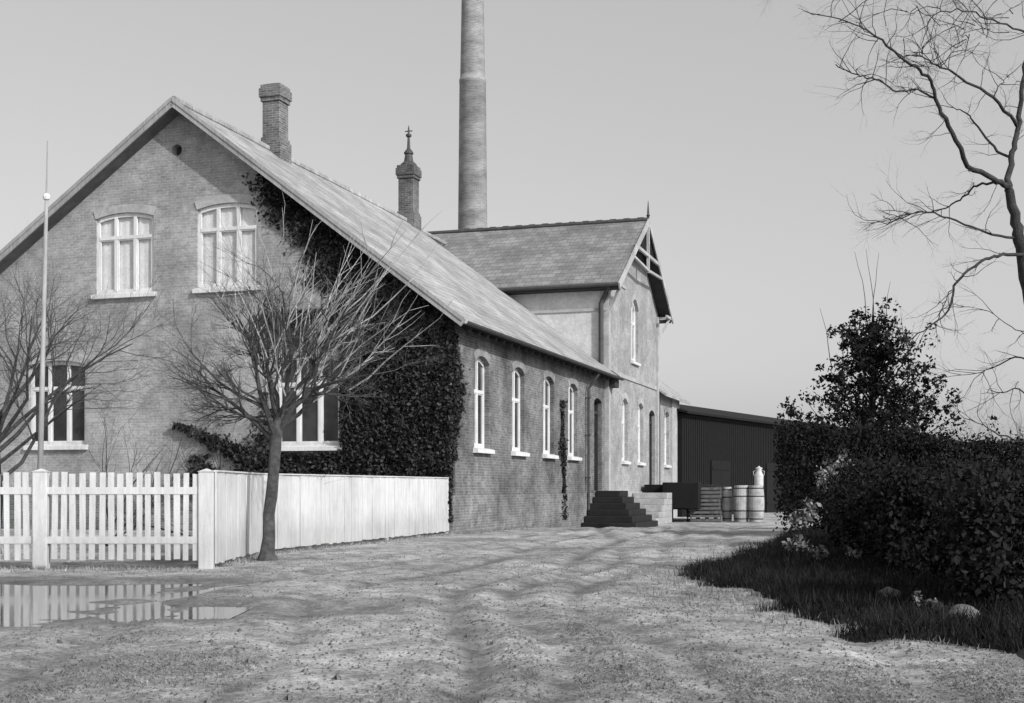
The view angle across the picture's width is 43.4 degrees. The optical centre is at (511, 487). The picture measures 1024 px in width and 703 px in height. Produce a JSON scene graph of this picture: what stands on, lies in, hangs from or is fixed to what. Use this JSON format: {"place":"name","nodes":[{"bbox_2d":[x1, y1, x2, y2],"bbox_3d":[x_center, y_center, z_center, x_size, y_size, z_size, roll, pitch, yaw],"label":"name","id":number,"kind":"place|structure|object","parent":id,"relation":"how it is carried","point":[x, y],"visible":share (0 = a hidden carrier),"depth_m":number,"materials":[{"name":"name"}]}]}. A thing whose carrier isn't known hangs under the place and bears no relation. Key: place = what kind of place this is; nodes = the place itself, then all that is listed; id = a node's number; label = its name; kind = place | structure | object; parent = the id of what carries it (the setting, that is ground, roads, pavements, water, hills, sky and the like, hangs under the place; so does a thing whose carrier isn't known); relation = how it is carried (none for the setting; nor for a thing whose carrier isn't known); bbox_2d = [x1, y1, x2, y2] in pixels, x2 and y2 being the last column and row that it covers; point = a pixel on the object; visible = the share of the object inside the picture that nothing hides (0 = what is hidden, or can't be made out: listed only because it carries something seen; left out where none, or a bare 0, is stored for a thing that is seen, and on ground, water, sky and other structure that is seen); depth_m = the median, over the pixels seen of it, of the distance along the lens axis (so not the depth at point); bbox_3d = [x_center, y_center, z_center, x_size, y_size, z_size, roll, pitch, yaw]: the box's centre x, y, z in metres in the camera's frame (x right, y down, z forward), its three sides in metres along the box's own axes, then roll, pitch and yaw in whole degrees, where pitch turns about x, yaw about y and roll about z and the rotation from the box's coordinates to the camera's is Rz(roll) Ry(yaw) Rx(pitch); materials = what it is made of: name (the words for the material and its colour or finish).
{"place":"outdoors","nodes":[
{"label":"outdoors","id":0,"kind":"place"},
{"bbox_2d":[0,510,1023,702],"bbox_3d":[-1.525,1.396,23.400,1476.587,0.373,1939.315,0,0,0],"label":"ground","id":1,"kind":"structure","parent":0,"point":[277,608],"depth_m":11.29,"materials":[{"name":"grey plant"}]},
{"bbox_2d":[37,141,49,469],"bbox_3d":[-7.451,-2.025,20.400,0.248,6.951,0.114,0,0,0],"label":"flagpole","id":2,"kind":"object","parent":1,"relation":"on","point":[46,196],"visible":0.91,"depth_m":20.37,"materials":[{"name":"paint"}]},
{"bbox_2d":[0,469,214,568],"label":"picket fence","id":3,"kind":"object","parent":1,"relation":"on","point":[201,539],"visible":0.89,"depth_m":19.77,"materials":[{"name":"white wood"}]},
{"bbox_2d":[0,204,233,553],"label":"bare tree","id":4,"kind":"object","parent":1,"relation":"on","point":[10,427],"visible":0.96,"depth_m":23.95,"materials":[{"name":"grey plant"}]},
{"bbox_2d":[0,577,302,641],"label":"puddle","id":5,"kind":"object","parent":1,"relation":"on","point":[24,605],"depth_m":14.03,"materials":[{"name":"grey liquid"}]},
{"bbox_2d":[71,380,232,545],"bbox_3d":[-7.722,-0.744,28.026,3.565,4.122,5.516,0,0,-12],"label":"bare shrub","id":6,"kind":"object","parent":1,"relation":"on","point":[152,504],"visible":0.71,"depth_m":27.05,"materials":[{"name":"grey plant"}]},
{"bbox_2d":[96,423,350,546],"bbox_3d":[-6.008,-0.375,26.897,4.743,3.398,4.491,0,0,38],"label":"bare shrub","id":7,"kind":"object","parent":1,"relation":"on","point":[220,468],"visible":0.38,"depth_m":26.98,"materials":[{"name":"grey plant"}]},
{"bbox_2d":[124,192,456,560],"bbox_3d":[-3.663,-1.853,21.900,5.104,6.606,5.633,0,0,-33],"label":"bare tree","id":8,"kind":"object","parent":1,"relation":"on","point":[281,417],"visible":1,"depth_m":21.78,"materials":[{"name":"grey plant"}]},
{"bbox_2d":[214,470,449,563],"bbox_3d":[-3.634,0.591,27.294,1.099,1.718,15.124,0,0,11],"label":"board fence","id":9,"kind":"object","parent":1,"relation":"on","point":[313,509],"visible":0.96,"depth_m":26.76,"materials":[{"name":"white wood"}]},
{"bbox_2d":[0,83,689,533],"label":"brick building","id":10,"kind":"structure","parent":1,"relation":"on","point":[544,317],"depth_m":38.25,"materials":[{"name":"grey brick"}]},
{"bbox_2d":[23,352,87,449],"bbox_3d":[-13.585,-2.571,38.427,2.200,2.903,0.310,0,0,18],"label":"window","id":11,"kind":"structure","parent":10,"relation":"in","point":[58,435],"depth_m":38.50,"materials":[{"name":"white paint"}]},
{"bbox_2d":[91,204,156,299],"bbox_3d":[-11.346,-6.921,37.701,2.150,2.743,0.282,0,0,18],"label":"window","id":12,"kind":"structure","parent":10,"relation":"in","point":[125,240],"depth_m":37.81,"materials":[{"name":"white paint"}]},
{"bbox_2d":[192,194,260,293],"bbox_3d":[-8.105,-6.962,36.674,2.150,2.783,0.282,0,0,18],"label":"window","id":13,"kind":"structure","parent":10,"relation":"in","point":[245,220],"depth_m":36.78,"materials":[{"name":"white paint"}]},
{"bbox_2d":[273,346,342,450],"bbox_3d":[-5.699,-2.492,35.926,2.200,2.943,0.310,0,0,18],"label":"window","id":14,"kind":"structure","parent":10,"relation":"in","point":[314,430],"depth_m":35.98,"materials":[{"name":"white paint"}]},
{"bbox_2d":[172,171,568,522],"bbox_3d":[-1.819,-3.944,38.671,7.138,10.414,14.900,0,0,53],"label":"ivy","id":15,"kind":"object","parent":10,"relation":"attached to","point":[421,448],"visible":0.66,"depth_m":35.12,"materials":[{"name":"black plant"}]},
{"bbox_2d":[473,348,494,453],"bbox_3d":[-0.897,-2.497,36.990,0.370,3.033,1.500,0,0,18],"label":"window","id":16,"kind":"structure","parent":10,"relation":"in","point":[478,447],"depth_m":37.24,"materials":[{"name":"white paint"}]},
{"bbox_2d":[511,359,529,456],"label":"window","id":17,"kind":"structure","parent":10,"relation":"in","point":[515,451],"depth_m":40.69,"materials":[{"name":"white paint"}]},
{"bbox_2d":[542,369,558,458],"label":"window","id":18,"kind":"structure","parent":10,"relation":"in","point":[546,385],"depth_m":43.98,"materials":[{"name":"white paint"}]},
{"bbox_2d":[567,377,581,460],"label":"window","id":19,"kind":"structure","parent":10,"relation":"in","point":[572,380],"depth_m":47.10,"materials":[{"name":"white paint"}]},
{"bbox_2d":[594,403,597,492],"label":"door","id":20,"kind":"structure","parent":10,"relation":"in","point":[595,406],"depth_m":50.90,"materials":[{"name":"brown wood"}]},
{"bbox_2d":[621,393,630,464],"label":"window","id":21,"kind":"structure","parent":10,"relation":"in","point":[624,396],"depth_m":54.94,"materials":[{"name":"white paint"}]},
{"bbox_2d":[631,294,640,366],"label":"window","id":22,"kind":"structure","parent":10,"relation":"in","point":[634,296],"depth_m":56.88,"materials":[{"name":"white paint"}]},
{"bbox_2d":[637,398,645,465],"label":"window","id":23,"kind":"structure","parent":10,"relation":"in","point":[640,400],"depth_m":57.99,"materials":[{"name":"white paint"}]},
{"bbox_2d":[649,414,651,483],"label":"door","id":24,"kind":"structure","parent":10,"relation":"in","point":[650,417],"depth_m":60.67,"materials":[{"name":"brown wood"}]},
{"bbox_2d":[664,407,671,467],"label":"window","id":25,"kind":"structure","parent":10,"relation":"in","point":[666,409],"depth_m":64.57,"materials":[{"name":"white paint"}]},
{"bbox_2d":[458,0,486,229],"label":"smokestack","id":26,"kind":"object","parent":1,"relation":"on","point":[472,197],"visible":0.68,"depth_m":67.41,"materials":[{"name":"brick"}]},
{"bbox_2d":[0,525,989,652],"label":"weeds","id":27,"kind":"object","parent":1,"relation":"on","point":[256,555],"visible":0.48,"depth_m":19.49,"materials":[{"name":"grey plant"}]},
{"bbox_2d":[0,527,1023,702],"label":"pebbles","id":28,"kind":"object","parent":1,"relation":"on","point":[446,639],"visible":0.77,"depth_m":9.36,"materials":[{"name":"gravel"}]},
{"bbox_2d":[581,491,657,527],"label":"entrance steps","id":29,"kind":"structure","parent":1,"relation":"on","point":[615,509],"depth_m":48.42,"materials":[{"name":"stone"}]},
{"bbox_2d":[633,493,671,523],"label":"platform steps","id":30,"kind":"structure","parent":1,"relation":"on","point":[658,506],"depth_m":54.78,"materials":[{"name":"stone"}]},
{"bbox_2d":[644,482,718,521],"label":"loading platform","id":31,"kind":"structure","parent":1,"relation":"on","point":[686,495],"depth_m":56.23,"materials":[{"name":"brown wood"}]},
{"bbox_2d":[686,510,721,521],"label":"slatted crate","id":32,"kind":"object","parent":1,"relation":"on","point":[691,512],"visible":0.95,"depth_m":56.61,"materials":[{"name":"grey wood"}]},
{"bbox_2d":[685,498,720,509],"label":"slatted crate","id":33,"kind":"object","parent":32,"relation":"on","point":[714,500],"visible":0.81,"depth_m":56.63,"materials":[{"name":"grey wood"}]},
{"bbox_2d":[701,486,721,497],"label":"slatted crate","id":34,"kind":"object","parent":33,"relation":"on","point":[717,488],"visible":0.74,"depth_m":56.61,"materials":[{"name":"grey wood"}]},
{"bbox_2d":[722,487,731,520],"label":"barrel","id":35,"kind":"object","parent":1,"relation":"on","point":[726,503],"visible":0.98,"depth_m":57.81,"materials":[{"name":"grey wood"}]},
{"bbox_2d":[733,485,748,521],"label":"barrel","id":36,"kind":"object","parent":1,"relation":"on","point":[740,503],"visible":1,"depth_m":57.20,"materials":[{"name":"grey wood"}]},
{"bbox_2d":[748,485,763,521],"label":"barrel","id":37,"kind":"object","parent":1,"relation":"on","point":[756,503],"visible":1,"depth_m":56.91,"materials":[{"name":"grey wood"}]},
{"bbox_2d":[753,466,764,484],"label":"milk can","id":38,"kind":"object","parent":37,"relation":"on","point":[758,477],"visible":1,"depth_m":57.05,"materials":[{"name":"metal"}]},
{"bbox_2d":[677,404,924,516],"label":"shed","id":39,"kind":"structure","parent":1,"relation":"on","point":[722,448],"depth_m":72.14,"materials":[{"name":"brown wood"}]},
{"bbox_2d":[711,460,729,514],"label":"door","id":40,"kind":"structure","parent":39,"relation":"in","point":[720,470],"depth_m":70.84,"materials":[{"name":"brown wood"}]},
{"bbox_2d":[766,463,781,512],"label":"door","id":41,"kind":"structure","parent":39,"relation":"in","point":[770,467],"depth_m":78.24,"materials":[{"name":"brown wood"}]},
{"bbox_2d":[772,410,1023,534],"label":"hedge","id":42,"kind":"object","parent":1,"relation":"on","point":[918,446],"visible":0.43,"depth_m":32.52,"materials":[{"name":"black plant"}]},
{"bbox_2d":[934,382,1023,449],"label":"bare shrub","id":43,"kind":"object","parent":1,"relation":"on","point":[984,424],"visible":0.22,"depth_m":60.31,"materials":[{"name":"grey plant"}]},
{"bbox_2d":[0,0,1023,460],"label":"sky","id":44,"kind":"structure","parent":0,"point":[701,112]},
{"bbox_2d":[668,524,1023,659],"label":"grass verge ground","id":45,"kind":"structure","parent":0,"point":[1020,653],"depth_m":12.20,"materials":[{"name":"plant"}]},
{"bbox_2d":[782,497,862,553],"bbox_3d":[5.016,0.775,21.283,1.483,1.276,0.835,0,0,41],"label":"pale leaved bush","id":46,"kind":"object","parent":45,"relation":"on","point":[804,513],"visible":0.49,"depth_m":21.28,"materials":[{"name":"grey plant"}]},
{"bbox_2d":[814,449,854,533],"bbox_3d":[7.853,0.136,31.180,1.260,2.132,1.280,0,0,0],"label":"pale leaved bush","id":47,"kind":"object","parent":45,"relation":"on","point":[831,470],"visible":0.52,"depth_m":30.94,"materials":[{"name":"grey plant"}]},
{"bbox_2d":[812,545,862,560],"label":"pale leaved bush","id":48,"kind":"object","parent":45,"relation":"on","point":[823,553],"visible":0.19,"depth_m":18.37,"materials":[{"name":"grey plant"}]},
{"bbox_2d":[813,431,936,504],"bbox_3d":[7.864,-0.020,26.056,3.718,2.290,3.989,0,0,-11],"label":"dark shrub","id":49,"kind":"object","parent":45,"relation":"on","point":[842,471],"visible":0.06,"depth_m":26.16,"materials":[{"name":"black plant"}]},
{"bbox_2d":[751,0,1023,447],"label":"bare tree","id":50,"kind":"object","parent":45,"relation":"on","point":[1017,236],"visible":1,"depth_m":15.61,"materials":[{"name":"grey plant"}]},
{"bbox_2d":[777,252,998,468],"bbox_3d":[10.787,-2.727,37.738,6.252,8.566,6.312,0,0,0],"label":"leafy tree","id":51,"kind":"object","parent":45,"relation":"on","point":[872,359],"visible":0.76,"depth_m":37.29,"materials":[{"name":"black plant"}]},
{"bbox_2d":[879,587,899,598],"bbox_3d":[3.868,1.105,13.196,0.235,0.175,0.244,0,0,20],"label":"field stone","id":52,"kind":"object","parent":45,"relation":"on","point":[889,589],"visible":0.31,"depth_m":13.14,"materials":[{"name":"grey stone"}]},
{"bbox_2d":[804,435,1006,548],"bbox_3d":[6.891,0.021,22.119,3.471,2.112,3.576,0,0,0],"label":"dark shrub","id":53,"kind":"object","parent":45,"relation":"on","point":[851,478],"visible":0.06,"depth_m":21.68,"materials":[{"name":"black plant"}]},
{"bbox_2d":[818,442,1023,562],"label":"dark shrub","id":54,"kind":"object","parent":45,"relation":"on","point":[854,526],"visible":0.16,"depth_m":18.47,"materials":[{"name":"grey plant"}]},
{"bbox_2d":[907,591,953,610],"bbox_3d":[3.926,1.175,11.956,0.372,0.430,0.417,0,0,-43],"label":"pale leaved bush","id":55,"kind":"object","parent":45,"relation":"on","point":[916,595],"visible":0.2,"depth_m":11.96,"materials":[{"name":"plant"}]},
{"bbox_2d":[857,440,1023,577],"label":"dark shrub","id":56,"kind":"object","parent":45,"relation":"on","point":[898,501],"visible":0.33,"depth_m":15.82,"materials":[{"name":"black plant"}]},
{"bbox_2d":[947,604,979,618],"bbox_3d":[3.976,1.116,11.301,0.263,0.180,0.264,0,0,42],"label":"field stone","id":57,"kind":"object","parent":45,"relation":"on","point":[960,607],"visible":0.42,"depth_m":11.23,"materials":[{"name":"grey stone"}]},
{"bbox_2d":[903,463,1023,608],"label":"dark shrub","id":58,"kind":"object","parent":45,"relation":"on","point":[981,539],"visible":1,"depth_m":11.98,"materials":[{"name":"black plant"}]}
]}

